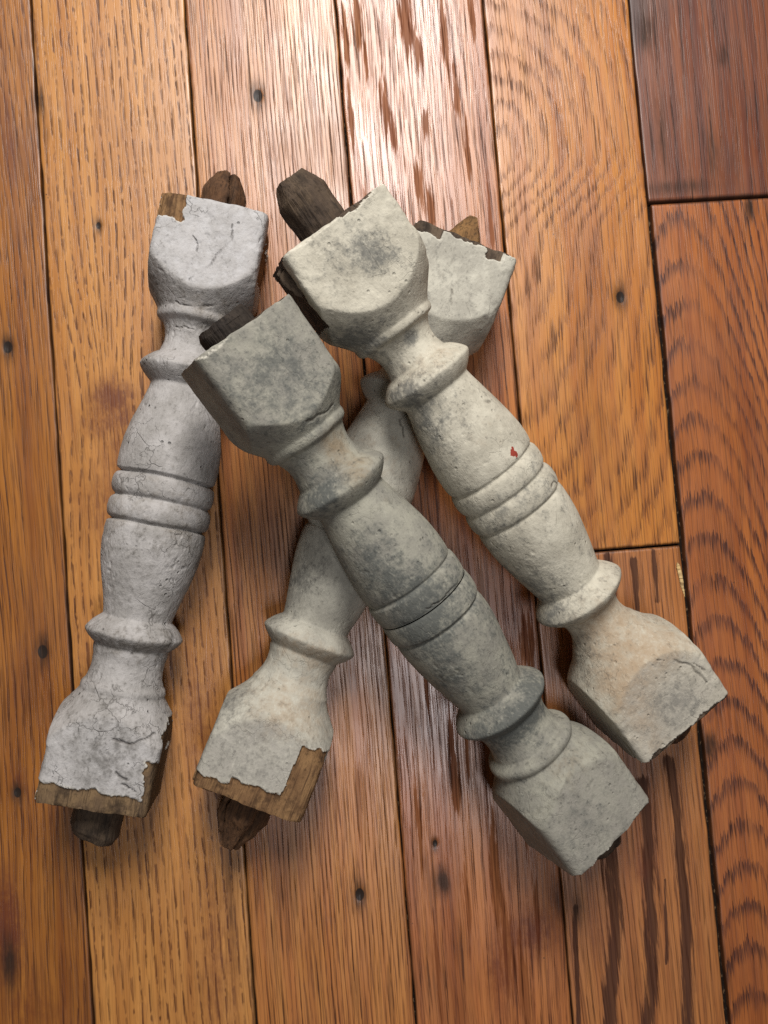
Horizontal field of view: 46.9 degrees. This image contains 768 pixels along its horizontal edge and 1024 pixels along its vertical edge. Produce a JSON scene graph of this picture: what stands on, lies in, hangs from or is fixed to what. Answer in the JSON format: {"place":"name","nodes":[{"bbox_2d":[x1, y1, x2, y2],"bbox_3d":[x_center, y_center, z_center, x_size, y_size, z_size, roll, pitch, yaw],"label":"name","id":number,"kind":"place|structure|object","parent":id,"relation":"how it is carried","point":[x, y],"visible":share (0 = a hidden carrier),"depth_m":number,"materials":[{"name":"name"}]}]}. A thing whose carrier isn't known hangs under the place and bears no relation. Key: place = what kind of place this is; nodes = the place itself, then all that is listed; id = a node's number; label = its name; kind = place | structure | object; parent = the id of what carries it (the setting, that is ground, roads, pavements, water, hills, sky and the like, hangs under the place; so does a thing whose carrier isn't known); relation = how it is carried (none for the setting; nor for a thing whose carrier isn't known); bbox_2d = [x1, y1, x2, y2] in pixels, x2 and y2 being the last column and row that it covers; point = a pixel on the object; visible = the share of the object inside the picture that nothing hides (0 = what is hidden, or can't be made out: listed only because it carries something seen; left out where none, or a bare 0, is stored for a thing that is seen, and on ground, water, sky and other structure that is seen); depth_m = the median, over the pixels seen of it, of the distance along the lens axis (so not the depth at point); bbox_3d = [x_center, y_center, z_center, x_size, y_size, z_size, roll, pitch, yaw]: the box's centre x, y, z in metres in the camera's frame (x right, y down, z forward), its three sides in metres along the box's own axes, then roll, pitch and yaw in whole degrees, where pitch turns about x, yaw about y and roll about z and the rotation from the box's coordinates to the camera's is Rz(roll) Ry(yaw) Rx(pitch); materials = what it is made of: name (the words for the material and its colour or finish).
{"place":"outdoors","nodes":[
{"label":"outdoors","id":0,"kind":"place"},
{"bbox_2d":[0,0,767,1023],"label":"floor","id":1,"kind":"structure","parent":0,"point":[562,144],"depth_m":0.48,"materials":[{"name":"brown wood"}]},
{"bbox_2d":[35,170,268,846],"bbox_3d":[-0.112,-0.005,0.445,0.054,0.054,0.342,11,86,-6],"label":"baluster","id":2,"kind":"object","parent":1,"relation":"on","point":[108,739],"visible":0.94,"depth_m":0.43,"materials":[{"name":"grey paint"}]},
{"bbox_2d":[193,215,515,849],"bbox_3d":[-0.015,0.006,0.450,0.057,0.057,0.343,21,86,-3],"label":"baluster","id":3,"kind":"object","parent":1,"relation":"on","point":[265,752],"visible":0.66,"depth_m":0.43,"materials":[{"name":"beige paint"}]},
{"bbox_2d":[181,294,648,875],"bbox_3d":[0.021,0.043,0.415,0.055,0.055,0.319,-39,103,-16],"label":"baluster","id":4,"kind":"object","parent":1,"relation":"on","point":[569,796],"visible":1,"depth_m":0.39,"materials":[{"name":"grey paint"}]},
{"bbox_2d":[273,168,727,762],"bbox_3d":[0.052,-0.015,0.423,0.060,0.056,0.330,-38,102,-5],"label":"baluster","id":5,"kind":"object","parent":1,"relation":"on","point":[643,688],"visible":1,"depth_m":0.40,"materials":[{"name":"beige paint"}]},
{"bbox_2d":[676,562,684,596],"bbox_3d":[0.163,0.037,0.486,0.004,0.002,0.019,-4,87,-3],"label":"wood splinter","id":6,"kind":"object","parent":1,"relation":"on","point":[679,572],"visible":1,"depth_m":0.48,"materials":[{"name":"beige wood"}]}
]}

